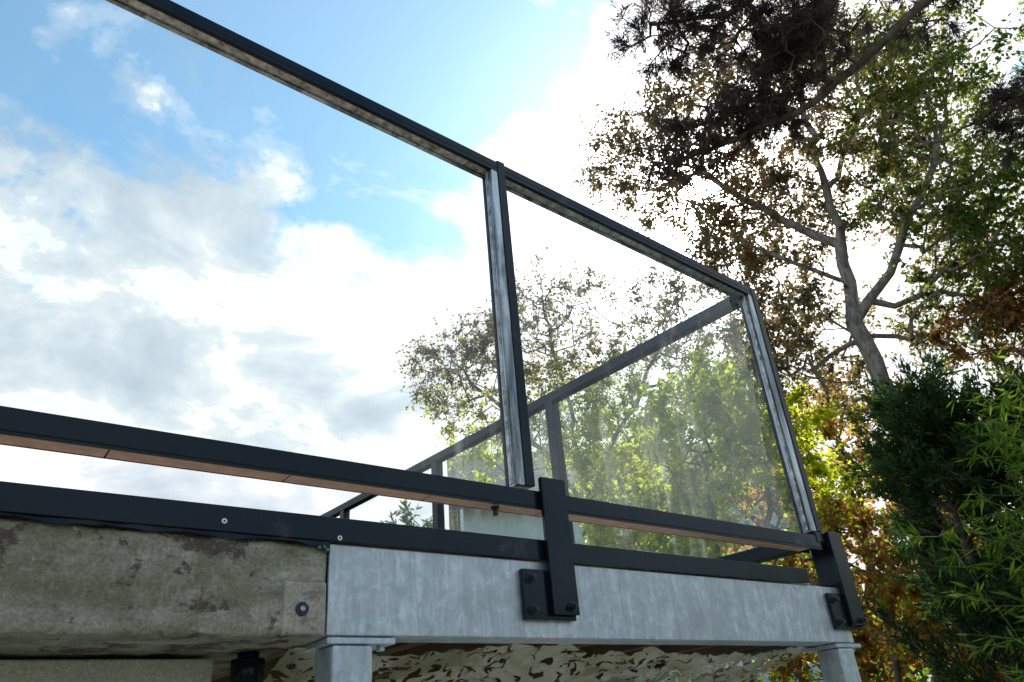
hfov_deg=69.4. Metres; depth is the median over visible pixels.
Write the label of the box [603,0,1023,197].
pine tree
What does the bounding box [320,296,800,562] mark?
glass balustrade
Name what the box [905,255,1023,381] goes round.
copper beech tree
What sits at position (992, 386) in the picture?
bamboo plant
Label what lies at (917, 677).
distant trees
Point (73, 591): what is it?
slab edge
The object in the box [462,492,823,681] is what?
walls
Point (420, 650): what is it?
deck joist
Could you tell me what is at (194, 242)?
sky
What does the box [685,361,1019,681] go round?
beech tree
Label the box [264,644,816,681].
camouflage net
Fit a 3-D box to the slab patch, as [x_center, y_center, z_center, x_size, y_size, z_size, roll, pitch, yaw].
[-0.368,0.473,1.310,0.078,0.093,0.010,16,-35,-34]
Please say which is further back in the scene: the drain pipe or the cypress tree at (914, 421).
the cypress tree at (914, 421)
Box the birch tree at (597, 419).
[393,247,797,679]
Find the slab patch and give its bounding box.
[280,581,325,636]
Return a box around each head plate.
[301,637,394,652]
[802,643,860,652]
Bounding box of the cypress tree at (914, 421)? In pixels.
[830,344,1023,681]
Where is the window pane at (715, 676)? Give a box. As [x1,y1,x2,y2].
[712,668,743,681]
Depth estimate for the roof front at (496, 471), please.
23.74 m
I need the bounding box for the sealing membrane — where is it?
[0,512,329,547]
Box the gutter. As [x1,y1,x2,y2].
[449,488,762,509]
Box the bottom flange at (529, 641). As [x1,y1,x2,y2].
[314,635,849,645]
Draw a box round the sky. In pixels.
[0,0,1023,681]
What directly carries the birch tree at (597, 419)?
on the ground
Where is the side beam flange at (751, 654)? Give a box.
[585,646,814,681]
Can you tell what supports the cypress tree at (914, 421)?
on the ground
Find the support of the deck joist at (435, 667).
attached to the timber deck
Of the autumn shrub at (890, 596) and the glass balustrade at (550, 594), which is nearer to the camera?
the glass balustrade at (550, 594)
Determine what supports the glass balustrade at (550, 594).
attached to the web at (371, 591)
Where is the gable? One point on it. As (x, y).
(461, 519)
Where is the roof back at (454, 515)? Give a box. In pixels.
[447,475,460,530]
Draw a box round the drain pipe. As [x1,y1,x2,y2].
[229,651,264,681]
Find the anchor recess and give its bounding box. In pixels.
[295,602,308,615]
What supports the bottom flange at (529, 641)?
on the head plate at (329, 642)
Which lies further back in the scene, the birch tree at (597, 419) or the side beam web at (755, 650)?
the birch tree at (597, 419)
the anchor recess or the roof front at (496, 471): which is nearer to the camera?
the anchor recess
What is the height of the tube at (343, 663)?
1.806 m
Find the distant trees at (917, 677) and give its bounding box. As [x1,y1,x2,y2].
[856,519,1008,680]
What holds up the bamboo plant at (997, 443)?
on the ground
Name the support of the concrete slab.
on the rendered wall at (128, 670)
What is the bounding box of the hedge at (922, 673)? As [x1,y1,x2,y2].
[668,614,995,681]
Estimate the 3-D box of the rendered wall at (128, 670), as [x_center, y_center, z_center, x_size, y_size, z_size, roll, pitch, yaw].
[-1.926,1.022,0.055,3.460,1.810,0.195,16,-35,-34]
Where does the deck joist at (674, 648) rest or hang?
attached to the timber deck
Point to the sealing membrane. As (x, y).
(63, 520)
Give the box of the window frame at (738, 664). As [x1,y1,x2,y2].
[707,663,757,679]
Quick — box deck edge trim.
[0,481,810,583]
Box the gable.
[460,509,461,530]
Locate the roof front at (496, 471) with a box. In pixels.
[447,442,781,496]
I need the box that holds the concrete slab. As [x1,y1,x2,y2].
[212,661,229,676]
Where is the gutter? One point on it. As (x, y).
(451, 507)
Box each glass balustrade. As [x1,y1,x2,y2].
[0,0,867,629]
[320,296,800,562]
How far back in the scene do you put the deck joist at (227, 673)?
1.69 m
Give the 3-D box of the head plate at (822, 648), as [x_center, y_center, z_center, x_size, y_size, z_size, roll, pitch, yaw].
[0.988,0.950,2.287,0.137,0.011,0.118,16,-35,-34]
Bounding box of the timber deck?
[0,515,816,585]
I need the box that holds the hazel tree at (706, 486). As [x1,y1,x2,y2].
[569,350,870,681]
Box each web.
[325,544,853,642]
[595,646,792,677]
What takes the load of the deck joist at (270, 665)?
attached to the timber deck
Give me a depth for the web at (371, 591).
1.62 m
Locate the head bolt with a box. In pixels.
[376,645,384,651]
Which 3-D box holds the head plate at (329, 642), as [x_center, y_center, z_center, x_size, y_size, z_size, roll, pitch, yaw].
[-0.308,0.571,1.388,0.137,0.011,0.118,16,-35,-34]
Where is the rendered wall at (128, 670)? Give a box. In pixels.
[0,659,212,681]
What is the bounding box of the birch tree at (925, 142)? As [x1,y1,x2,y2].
[569,0,1023,677]
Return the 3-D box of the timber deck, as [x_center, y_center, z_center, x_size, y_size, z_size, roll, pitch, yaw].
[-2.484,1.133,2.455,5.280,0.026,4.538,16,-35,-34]
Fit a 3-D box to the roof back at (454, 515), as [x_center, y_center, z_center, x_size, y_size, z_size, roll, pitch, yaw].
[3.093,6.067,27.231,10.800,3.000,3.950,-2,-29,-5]
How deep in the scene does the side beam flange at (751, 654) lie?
2.43 m
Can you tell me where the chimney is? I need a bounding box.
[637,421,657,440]
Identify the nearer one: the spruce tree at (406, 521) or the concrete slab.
the concrete slab
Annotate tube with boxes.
[314,645,371,681]
[817,648,861,681]
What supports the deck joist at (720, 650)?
attached to the timber deck
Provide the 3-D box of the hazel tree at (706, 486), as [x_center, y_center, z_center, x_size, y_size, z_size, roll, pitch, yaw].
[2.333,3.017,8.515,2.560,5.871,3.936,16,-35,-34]
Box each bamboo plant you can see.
[883,349,1023,681]
[889,357,1023,681]
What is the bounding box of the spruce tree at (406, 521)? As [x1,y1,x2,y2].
[380,499,457,529]
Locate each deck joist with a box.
[211,566,327,680]
[211,643,426,681]
[307,643,511,681]
[372,644,594,681]
[434,644,659,681]
[484,645,719,681]
[554,645,767,681]
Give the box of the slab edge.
[0,518,326,663]
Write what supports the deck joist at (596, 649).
attached to the timber deck
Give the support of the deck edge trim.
attached to the slab edge
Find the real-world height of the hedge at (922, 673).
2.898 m
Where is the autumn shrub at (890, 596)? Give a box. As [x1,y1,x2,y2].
[757,488,1021,681]
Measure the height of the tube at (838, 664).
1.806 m

